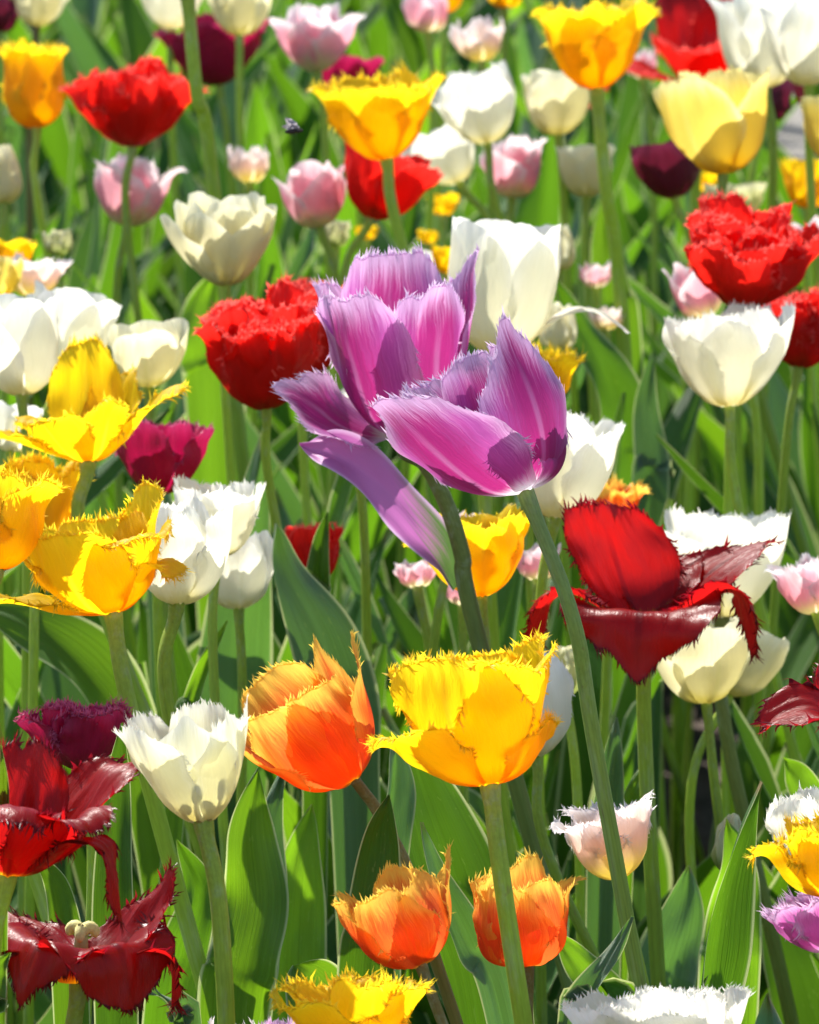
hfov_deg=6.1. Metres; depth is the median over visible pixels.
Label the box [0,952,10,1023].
tulip leaf
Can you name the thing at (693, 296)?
tulip
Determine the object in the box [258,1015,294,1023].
tulip
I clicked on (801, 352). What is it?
tulip
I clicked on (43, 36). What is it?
leaf clump
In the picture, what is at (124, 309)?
leaf clump
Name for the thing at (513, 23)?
leaf clump
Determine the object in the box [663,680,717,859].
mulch
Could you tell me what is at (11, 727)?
leaf clump
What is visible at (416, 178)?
tulip
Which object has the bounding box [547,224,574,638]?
tulip
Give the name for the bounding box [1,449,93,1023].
tulip
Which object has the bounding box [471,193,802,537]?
leaf clump
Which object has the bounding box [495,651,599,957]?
tulip
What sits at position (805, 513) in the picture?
leaf clump
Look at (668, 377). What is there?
leaf clump
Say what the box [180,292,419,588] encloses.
leaf clump
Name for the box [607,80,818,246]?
leaf clump
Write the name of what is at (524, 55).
leaf clump
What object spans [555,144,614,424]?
tulip
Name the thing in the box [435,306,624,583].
tulip
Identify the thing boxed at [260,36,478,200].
leaf clump
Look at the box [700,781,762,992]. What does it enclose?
tulip leaf
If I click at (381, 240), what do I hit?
leaf clump
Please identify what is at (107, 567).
tulip
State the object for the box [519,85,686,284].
leaf clump
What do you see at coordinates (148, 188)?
tulip
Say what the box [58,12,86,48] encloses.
leaf clump
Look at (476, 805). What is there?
leaf clump
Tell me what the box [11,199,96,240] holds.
leaf clump
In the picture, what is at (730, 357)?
tulip
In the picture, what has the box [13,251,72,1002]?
tulip
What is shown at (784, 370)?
leaf clump
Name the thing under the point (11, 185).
tulip
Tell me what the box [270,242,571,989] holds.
tulip
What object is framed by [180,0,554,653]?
tulip
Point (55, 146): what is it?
leaf clump
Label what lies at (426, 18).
tulip
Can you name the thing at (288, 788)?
leaf clump
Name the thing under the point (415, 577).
tulip
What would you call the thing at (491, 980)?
tulip
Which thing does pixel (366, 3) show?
leaf clump
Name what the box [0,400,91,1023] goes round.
tulip
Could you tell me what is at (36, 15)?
tulip
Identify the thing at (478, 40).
tulip
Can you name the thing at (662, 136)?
leaf clump
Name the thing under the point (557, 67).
leaf clump
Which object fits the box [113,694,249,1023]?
tulip
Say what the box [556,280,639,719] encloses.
tulip leaf
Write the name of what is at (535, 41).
leaf clump
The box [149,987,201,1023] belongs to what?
tulip leaf
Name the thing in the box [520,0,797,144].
leaf clump
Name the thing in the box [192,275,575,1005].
tulip
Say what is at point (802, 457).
leaf clump
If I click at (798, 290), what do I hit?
leaf clump
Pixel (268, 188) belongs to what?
leaf clump
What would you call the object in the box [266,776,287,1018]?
tulip leaf
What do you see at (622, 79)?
leaf clump
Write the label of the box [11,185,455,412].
leaf clump
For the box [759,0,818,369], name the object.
tulip
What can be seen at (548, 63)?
leaf clump
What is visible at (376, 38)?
leaf clump
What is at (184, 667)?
leaf clump
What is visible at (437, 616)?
tulip
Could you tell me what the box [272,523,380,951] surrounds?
tulip leaf
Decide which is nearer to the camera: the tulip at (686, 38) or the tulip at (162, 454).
the tulip at (162, 454)
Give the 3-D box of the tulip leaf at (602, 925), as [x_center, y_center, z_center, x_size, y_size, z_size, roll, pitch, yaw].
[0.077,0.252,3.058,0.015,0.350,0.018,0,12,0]
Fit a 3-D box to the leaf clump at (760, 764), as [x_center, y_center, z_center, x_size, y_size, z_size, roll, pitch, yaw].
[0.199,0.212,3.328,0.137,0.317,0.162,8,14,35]
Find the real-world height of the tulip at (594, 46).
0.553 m
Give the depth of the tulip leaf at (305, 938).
2.98 m
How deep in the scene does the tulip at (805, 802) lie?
2.74 m
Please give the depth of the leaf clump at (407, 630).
3.46 m
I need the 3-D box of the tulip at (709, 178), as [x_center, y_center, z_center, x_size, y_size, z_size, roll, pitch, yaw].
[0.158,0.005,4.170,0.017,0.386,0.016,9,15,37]
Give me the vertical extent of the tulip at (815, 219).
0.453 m
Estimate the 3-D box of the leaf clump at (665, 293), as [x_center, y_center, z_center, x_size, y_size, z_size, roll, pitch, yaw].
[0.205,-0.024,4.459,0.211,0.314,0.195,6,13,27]
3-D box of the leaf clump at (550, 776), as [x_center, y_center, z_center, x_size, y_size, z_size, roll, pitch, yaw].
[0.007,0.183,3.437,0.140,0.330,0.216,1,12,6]
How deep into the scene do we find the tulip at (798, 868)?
2.61 m
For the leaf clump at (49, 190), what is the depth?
4.96 m
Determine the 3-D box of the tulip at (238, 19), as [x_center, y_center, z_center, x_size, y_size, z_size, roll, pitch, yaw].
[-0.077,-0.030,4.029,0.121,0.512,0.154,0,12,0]
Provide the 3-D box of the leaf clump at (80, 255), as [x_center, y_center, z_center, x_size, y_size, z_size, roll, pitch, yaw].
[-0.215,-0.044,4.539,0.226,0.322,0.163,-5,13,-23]
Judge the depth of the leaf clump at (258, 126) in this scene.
4.64 m
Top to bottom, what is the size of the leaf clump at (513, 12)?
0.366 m
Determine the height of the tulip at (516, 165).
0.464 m
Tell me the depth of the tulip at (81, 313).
3.30 m
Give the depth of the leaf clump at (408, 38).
5.31 m
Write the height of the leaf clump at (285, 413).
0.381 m
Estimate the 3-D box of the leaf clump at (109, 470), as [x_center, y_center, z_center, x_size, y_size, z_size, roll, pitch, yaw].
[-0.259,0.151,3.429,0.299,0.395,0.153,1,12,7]
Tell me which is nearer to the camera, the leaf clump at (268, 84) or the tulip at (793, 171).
the tulip at (793, 171)
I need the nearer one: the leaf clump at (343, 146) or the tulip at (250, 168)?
the tulip at (250, 168)
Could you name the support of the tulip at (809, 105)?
on the soil bed
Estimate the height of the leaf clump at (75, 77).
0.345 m
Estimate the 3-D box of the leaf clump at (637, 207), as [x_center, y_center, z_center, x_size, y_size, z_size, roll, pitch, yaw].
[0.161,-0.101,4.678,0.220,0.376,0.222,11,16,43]
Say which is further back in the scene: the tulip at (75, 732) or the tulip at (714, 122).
the tulip at (714, 122)
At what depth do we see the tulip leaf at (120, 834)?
2.72 m
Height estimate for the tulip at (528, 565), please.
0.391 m
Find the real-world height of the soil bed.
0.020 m
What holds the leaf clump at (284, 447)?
on the soil bed
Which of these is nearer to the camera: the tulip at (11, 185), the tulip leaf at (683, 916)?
the tulip leaf at (683, 916)
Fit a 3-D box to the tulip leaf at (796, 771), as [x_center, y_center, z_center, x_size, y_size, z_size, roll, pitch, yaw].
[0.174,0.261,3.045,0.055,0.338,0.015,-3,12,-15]
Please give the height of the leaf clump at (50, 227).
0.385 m
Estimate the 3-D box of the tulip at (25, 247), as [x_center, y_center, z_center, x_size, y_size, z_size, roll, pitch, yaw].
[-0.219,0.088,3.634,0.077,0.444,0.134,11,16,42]
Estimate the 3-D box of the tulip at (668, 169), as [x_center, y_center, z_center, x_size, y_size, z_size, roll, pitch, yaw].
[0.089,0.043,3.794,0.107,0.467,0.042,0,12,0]
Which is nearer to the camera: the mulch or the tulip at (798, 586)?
the tulip at (798, 586)
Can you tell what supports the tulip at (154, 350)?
on the soil bed
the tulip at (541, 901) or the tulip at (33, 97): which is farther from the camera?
the tulip at (33, 97)
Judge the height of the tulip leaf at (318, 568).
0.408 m
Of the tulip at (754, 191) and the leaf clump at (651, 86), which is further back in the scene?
the leaf clump at (651, 86)
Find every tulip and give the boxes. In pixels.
[0,0,18,293]
[0,37,137,662]
[0,143,136,646]
[0,238,36,469]
[0,256,23,293]
[0,290,58,1023]
[0,332,572,1013]
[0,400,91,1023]
[0,464,72,922]
[0,477,205,992]
[0,730,140,955]
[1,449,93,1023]
[1,854,190,1023]
[7,416,337,1023]
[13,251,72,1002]
[13,280,121,1023]
[13,695,133,1023]
[15,0,67,405]
[42,229,276,666]
[57,52,396,636]
[71,318,381,1023]
[92,153,312,650]
[99,145,374,655]
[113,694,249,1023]
[141,0,201,317]
[148,492,232,863]
[153,10,269,462]
[160,191,276,486]
[171,474,406,984]
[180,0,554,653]
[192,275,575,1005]
[207,0,270,411]
[208,1016,265,1023]
[218,530,273,804]
[240,629,463,1023]
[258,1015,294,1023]
[268,270,531,800]
[268,962,435,1023]
[269,1,394,596]
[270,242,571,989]
[271,0,447,498]
[271,220,350,605]
[272,160,387,780]
[285,520,344,574]
[297,229,438,514]
[305,60,671,898]
[322,55,383,257]
[330,795,455,1023]
[332,542,562,1023]
[333,142,443,606]
[341,389,445,1023]
[354,225,422,657]
[363,623,563,1023]
[366,306,781,1023]
[374,249,554,771]
[381,471,651,749]
[383,245,449,787]
[393,559,449,1023]
[401,124,499,515]
[402,503,536,1023]
[403,15,505,620]
[416,132,547,651]
[420,663,818,1023]
[426,192,476,513]
[429,511,513,821]
[431,59,704,864]
[433,0,506,501]
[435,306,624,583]
[446,586,561,1007]
[447,216,628,805]
[469,848,586,1023]
[489,0,668,519]
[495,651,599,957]
[520,493,785,988]
[521,69,589,415]
[525,340,586,1023]
[529,0,818,854]
[534,410,624,1023]
[539,302,576,646]
[544,645,585,946]
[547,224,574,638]
[549,789,656,988]
[551,260,610,607]
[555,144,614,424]
[559,983,755,1023]
[588,0,804,875]
[620,503,818,1023]
[628,47,663,782]
[629,139,700,887]
[652,62,810,556]
[657,618,749,831]
[662,262,818,873]
[662,298,802,762]
[683,172,716,865]
[683,187,818,1009]
[685,616,789,986]
[703,182,785,773]
[708,0,802,719]
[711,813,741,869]
[743,808,818,896]
[745,79,792,516]
[755,887,818,952]
[757,281,818,835]
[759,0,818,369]
[764,156,818,683]
[764,552,818,633]
[764,781,818,854]
[789,216,818,271]
[800,96,818,156]
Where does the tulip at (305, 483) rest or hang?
on the soil bed
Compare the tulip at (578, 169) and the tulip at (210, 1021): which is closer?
the tulip at (210, 1021)
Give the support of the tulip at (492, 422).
on the soil bed
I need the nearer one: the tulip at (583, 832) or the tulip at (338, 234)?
the tulip at (583, 832)
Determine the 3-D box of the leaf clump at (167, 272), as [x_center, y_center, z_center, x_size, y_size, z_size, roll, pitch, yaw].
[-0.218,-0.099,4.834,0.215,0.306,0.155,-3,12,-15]
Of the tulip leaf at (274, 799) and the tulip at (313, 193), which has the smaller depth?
the tulip leaf at (274, 799)
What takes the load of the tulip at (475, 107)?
on the soil bed
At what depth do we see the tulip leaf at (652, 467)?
3.44 m
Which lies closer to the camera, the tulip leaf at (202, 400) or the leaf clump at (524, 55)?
the tulip leaf at (202, 400)
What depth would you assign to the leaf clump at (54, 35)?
5.20 m
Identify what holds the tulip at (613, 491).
on the soil bed
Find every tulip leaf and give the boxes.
[0,603,190,898]
[0,745,8,1023]
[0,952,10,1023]
[40,865,89,1023]
[91,722,138,1023]
[142,840,212,1023]
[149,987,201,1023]
[179,279,244,630]
[197,768,288,1023]
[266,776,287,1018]
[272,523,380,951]
[272,804,326,1022]
[285,959,336,1021]
[302,512,331,914]
[387,737,415,981]
[409,764,534,1023]
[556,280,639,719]
[557,916,633,1023]
[559,936,638,999]
[585,717,623,975]
[591,203,662,769]
[632,354,674,925]
[641,865,703,991]
[697,819,761,1023]
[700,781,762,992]
[783,757,818,794]
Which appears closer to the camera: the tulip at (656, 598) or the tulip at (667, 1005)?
the tulip at (667, 1005)
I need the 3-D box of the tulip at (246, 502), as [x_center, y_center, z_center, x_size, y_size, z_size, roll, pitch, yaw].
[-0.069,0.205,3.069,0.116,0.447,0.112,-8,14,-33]
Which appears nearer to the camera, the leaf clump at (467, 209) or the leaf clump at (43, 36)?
the leaf clump at (467, 209)
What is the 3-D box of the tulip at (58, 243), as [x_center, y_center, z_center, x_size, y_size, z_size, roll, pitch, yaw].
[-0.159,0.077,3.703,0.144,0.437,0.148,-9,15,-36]
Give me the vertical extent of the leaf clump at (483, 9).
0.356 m
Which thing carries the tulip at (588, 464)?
on the soil bed
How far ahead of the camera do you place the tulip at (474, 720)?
2.61 m
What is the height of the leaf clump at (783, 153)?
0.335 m
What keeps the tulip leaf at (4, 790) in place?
on the soil bed
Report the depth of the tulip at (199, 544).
2.89 m
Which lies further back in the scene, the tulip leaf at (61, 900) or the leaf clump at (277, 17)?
the leaf clump at (277, 17)
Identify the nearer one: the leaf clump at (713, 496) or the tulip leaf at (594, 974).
the tulip leaf at (594, 974)
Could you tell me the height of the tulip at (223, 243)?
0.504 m
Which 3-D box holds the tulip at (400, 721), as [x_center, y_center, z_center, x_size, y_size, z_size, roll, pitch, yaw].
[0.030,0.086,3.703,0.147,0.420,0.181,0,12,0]
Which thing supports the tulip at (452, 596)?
on the soil bed
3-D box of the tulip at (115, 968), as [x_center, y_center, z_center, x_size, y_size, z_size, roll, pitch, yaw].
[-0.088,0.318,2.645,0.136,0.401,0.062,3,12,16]
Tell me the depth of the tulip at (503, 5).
4.18 m
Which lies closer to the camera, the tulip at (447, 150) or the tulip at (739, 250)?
the tulip at (739, 250)
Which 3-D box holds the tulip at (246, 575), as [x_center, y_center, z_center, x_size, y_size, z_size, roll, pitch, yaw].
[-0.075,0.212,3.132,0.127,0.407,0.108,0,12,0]
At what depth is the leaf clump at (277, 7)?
5.40 m
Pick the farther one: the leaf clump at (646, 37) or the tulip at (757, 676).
the leaf clump at (646, 37)
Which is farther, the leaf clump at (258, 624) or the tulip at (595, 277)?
the tulip at (595, 277)
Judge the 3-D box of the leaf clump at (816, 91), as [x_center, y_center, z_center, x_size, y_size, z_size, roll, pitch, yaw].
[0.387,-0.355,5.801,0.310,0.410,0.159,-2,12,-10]
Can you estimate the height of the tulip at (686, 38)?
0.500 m
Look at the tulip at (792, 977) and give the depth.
3.15 m
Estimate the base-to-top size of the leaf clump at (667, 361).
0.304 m
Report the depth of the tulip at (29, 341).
3.14 m
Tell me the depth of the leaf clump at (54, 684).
3.49 m
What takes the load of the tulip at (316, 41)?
on the soil bed
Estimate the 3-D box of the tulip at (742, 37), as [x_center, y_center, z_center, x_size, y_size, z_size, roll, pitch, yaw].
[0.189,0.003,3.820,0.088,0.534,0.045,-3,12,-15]
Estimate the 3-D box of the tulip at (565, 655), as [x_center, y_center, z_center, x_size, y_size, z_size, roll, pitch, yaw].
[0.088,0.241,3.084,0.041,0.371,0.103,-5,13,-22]
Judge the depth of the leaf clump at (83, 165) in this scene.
5.20 m
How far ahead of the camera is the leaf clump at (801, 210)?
4.27 m
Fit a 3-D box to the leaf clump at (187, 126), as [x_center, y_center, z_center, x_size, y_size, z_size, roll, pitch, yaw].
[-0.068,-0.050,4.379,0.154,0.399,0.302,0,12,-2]
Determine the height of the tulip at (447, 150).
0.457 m
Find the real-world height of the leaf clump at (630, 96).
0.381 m
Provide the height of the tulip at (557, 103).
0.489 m
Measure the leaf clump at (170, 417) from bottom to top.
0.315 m
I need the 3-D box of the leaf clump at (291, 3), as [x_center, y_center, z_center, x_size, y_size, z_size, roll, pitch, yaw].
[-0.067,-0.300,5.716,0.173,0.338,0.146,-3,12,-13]
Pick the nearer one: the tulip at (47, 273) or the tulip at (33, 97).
the tulip at (47, 273)
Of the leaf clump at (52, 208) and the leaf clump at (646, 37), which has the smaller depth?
the leaf clump at (52, 208)
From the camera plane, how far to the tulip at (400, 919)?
2.62 m
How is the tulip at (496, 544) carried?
on the soil bed
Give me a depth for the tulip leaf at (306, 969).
2.79 m
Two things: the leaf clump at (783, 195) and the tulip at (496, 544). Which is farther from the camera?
the leaf clump at (783, 195)
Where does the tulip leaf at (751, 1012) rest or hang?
on the soil bed
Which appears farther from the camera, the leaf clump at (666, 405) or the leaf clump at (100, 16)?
the leaf clump at (100, 16)
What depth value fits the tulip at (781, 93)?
3.92 m
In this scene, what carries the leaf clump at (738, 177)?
on the soil bed
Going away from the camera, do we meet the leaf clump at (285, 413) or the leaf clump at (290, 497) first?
the leaf clump at (290, 497)
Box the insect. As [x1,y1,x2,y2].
[282,117,302,136]
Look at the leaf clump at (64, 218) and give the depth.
4.41 m
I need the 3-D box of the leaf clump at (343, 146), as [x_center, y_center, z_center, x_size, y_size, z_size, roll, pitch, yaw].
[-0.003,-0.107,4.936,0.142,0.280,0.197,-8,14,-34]
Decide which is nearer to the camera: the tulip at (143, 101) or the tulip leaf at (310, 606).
the tulip leaf at (310, 606)
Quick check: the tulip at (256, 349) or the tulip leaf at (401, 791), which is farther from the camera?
the tulip at (256, 349)
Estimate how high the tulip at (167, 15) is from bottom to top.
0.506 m
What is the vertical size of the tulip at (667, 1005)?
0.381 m
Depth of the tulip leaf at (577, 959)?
2.79 m
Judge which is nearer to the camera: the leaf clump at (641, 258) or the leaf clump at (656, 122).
the leaf clump at (641, 258)
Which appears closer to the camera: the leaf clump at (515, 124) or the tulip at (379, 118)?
the tulip at (379, 118)
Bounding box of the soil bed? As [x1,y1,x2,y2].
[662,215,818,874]
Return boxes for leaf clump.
[3,17,279,233]
[3,387,357,868]
[3,395,283,653]
[3,408,170,581]
[4,0,141,61]
[4,108,9,122]
[4,591,52,912]
[6,126,87,230]
[8,394,310,617]
[9,133,88,217]
[10,137,179,324]
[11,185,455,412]
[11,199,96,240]
[12,590,379,1023]
[15,138,185,303]
[15,212,59,296]
[19,0,115,120]
[22,0,207,137]
[33,58,136,515]
[38,0,68,47]
[39,14,318,318]
[40,145,177,318]
[43,114,166,402]
[50,275,146,420]
[55,0,348,260]
[57,127,319,385]
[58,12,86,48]
[64,0,345,137]
[66,138,169,323]
[69,0,274,97]
[71,73,78,80]
[85,384,161,519]
[96,0,104,35]
[99,1,105,36]
[107,264,274,488]
[109,527,423,788]
[117,0,382,112]
[117,132,443,321]
[123,468,551,921]
[140,0,285,44]
[142,342,472,529]
[156,49,459,316]
[157,161,541,476]
[173,547,386,939]
[176,109,419,281]
[176,172,319,317]
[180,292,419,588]
[192,134,423,280]
[194,173,590,461]
[233,61,583,248]
[234,123,345,158]
[245,349,586,655]
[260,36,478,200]
[264,15,500,136]
[274,0,471,88]
[277,0,499,147]
[282,0,398,85]
[284,577,525,796]
[336,0,544,141]
[339,392,818,939]
[365,0,368,11]
[372,386,702,772]
[379,0,612,147]
[379,108,680,349]
[381,725,818,980]
[393,0,551,74]
[432,0,545,70]
[432,0,559,68]
[435,0,660,146]
[440,193,462,243]
[442,68,666,543]
[446,47,608,208]
[468,52,767,348]
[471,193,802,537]
[474,47,685,251]
[486,60,802,289]
[514,517,560,813]
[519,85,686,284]
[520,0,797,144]
[531,0,655,139]
[548,47,686,245]
[563,300,673,412]
[564,222,802,735]
[590,239,818,536]
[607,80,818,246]
[625,211,800,409]
[641,39,780,231]
[641,322,766,496]
[643,349,723,515]
[649,63,667,92]
[653,113,686,242]
[656,434,798,567]
[663,244,818,559]
[729,700,780,887]
[760,146,803,226]
[778,144,792,227]
[783,285,802,297]
[785,403,818,561]
[791,206,803,397]
[807,722,818,975]
[813,84,818,96]
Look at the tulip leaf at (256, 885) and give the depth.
2.85 m
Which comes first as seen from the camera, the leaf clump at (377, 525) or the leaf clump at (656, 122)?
the leaf clump at (377, 525)
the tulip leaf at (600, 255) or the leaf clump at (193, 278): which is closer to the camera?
the tulip leaf at (600, 255)
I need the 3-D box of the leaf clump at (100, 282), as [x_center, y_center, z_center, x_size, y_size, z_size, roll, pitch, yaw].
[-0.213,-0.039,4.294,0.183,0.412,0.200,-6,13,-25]
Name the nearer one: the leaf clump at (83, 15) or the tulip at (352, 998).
the tulip at (352, 998)
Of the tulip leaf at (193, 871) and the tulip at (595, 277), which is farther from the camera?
the tulip at (595, 277)
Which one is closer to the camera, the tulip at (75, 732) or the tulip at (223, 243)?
the tulip at (75, 732)
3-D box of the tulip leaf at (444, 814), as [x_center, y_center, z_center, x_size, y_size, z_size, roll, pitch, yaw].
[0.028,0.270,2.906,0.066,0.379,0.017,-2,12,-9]
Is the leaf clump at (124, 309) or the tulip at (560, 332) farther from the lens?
the leaf clump at (124, 309)
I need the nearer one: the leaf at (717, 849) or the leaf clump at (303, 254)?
the leaf at (717, 849)
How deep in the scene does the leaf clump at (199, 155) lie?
4.45 m
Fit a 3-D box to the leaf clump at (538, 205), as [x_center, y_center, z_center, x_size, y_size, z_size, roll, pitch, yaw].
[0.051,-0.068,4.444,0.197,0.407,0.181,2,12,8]
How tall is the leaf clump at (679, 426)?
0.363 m
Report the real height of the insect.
0.008 m
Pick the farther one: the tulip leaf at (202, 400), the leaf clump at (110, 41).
the leaf clump at (110, 41)
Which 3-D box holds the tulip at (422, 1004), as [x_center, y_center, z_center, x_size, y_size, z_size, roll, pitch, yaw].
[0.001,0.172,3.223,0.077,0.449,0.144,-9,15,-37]
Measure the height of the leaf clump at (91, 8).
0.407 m
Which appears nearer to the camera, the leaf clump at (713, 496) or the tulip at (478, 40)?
the leaf clump at (713, 496)
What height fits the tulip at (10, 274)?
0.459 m
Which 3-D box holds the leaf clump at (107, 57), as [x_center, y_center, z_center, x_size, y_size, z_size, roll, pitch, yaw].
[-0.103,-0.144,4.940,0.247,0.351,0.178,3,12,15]
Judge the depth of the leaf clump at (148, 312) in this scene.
4.48 m
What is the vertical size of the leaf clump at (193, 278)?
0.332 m
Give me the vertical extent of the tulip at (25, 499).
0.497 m
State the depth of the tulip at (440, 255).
3.65 m
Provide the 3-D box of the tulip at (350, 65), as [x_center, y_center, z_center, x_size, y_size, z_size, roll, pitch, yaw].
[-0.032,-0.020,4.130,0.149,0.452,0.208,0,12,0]
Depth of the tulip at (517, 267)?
3.19 m
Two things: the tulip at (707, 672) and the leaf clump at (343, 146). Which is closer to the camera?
the tulip at (707, 672)
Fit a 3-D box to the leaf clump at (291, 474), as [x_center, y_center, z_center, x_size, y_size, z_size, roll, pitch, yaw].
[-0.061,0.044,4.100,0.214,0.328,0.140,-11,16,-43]
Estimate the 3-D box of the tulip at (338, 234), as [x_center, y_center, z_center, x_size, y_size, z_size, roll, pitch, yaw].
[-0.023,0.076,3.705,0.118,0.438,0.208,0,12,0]
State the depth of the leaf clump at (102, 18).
5.67 m
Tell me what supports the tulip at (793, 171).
on the soil bed
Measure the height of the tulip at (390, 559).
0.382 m
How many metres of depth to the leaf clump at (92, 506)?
3.93 m
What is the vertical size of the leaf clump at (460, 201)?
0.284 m
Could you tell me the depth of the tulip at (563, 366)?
3.22 m
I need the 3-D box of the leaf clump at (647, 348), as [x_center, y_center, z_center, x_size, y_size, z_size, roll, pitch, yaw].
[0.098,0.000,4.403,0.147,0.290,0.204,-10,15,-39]
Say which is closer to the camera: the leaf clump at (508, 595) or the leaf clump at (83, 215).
the leaf clump at (508, 595)
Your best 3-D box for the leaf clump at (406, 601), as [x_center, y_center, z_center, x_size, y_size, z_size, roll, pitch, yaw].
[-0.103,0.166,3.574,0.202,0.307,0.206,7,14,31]
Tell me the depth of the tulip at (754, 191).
3.79 m
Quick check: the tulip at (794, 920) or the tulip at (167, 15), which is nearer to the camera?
the tulip at (794, 920)
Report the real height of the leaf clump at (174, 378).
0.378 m
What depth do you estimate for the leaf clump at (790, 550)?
3.73 m
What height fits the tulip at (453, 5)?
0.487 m
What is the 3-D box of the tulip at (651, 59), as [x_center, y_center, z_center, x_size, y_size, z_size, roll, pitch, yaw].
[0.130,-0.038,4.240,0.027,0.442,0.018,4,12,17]
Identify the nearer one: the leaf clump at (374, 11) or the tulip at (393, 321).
the tulip at (393, 321)
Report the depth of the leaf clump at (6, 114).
4.76 m
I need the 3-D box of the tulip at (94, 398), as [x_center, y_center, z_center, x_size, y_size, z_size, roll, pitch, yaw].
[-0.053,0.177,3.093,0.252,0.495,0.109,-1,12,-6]
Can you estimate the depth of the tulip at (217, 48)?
4.02 m
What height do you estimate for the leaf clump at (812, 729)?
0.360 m
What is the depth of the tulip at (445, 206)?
4.05 m
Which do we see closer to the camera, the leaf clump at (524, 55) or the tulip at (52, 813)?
the tulip at (52, 813)
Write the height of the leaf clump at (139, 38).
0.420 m
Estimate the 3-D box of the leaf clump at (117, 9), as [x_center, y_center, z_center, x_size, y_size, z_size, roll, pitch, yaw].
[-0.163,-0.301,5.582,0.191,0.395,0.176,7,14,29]
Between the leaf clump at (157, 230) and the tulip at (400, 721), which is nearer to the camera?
the tulip at (400, 721)
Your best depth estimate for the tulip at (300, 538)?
3.17 m
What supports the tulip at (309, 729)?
on the soil bed
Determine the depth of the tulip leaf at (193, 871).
2.88 m
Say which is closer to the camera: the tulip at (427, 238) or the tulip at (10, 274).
the tulip at (10, 274)
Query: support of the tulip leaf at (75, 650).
on the soil bed
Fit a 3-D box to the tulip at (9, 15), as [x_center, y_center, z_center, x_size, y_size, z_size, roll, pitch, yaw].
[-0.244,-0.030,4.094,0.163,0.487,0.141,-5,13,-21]
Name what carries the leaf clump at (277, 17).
on the soil bed

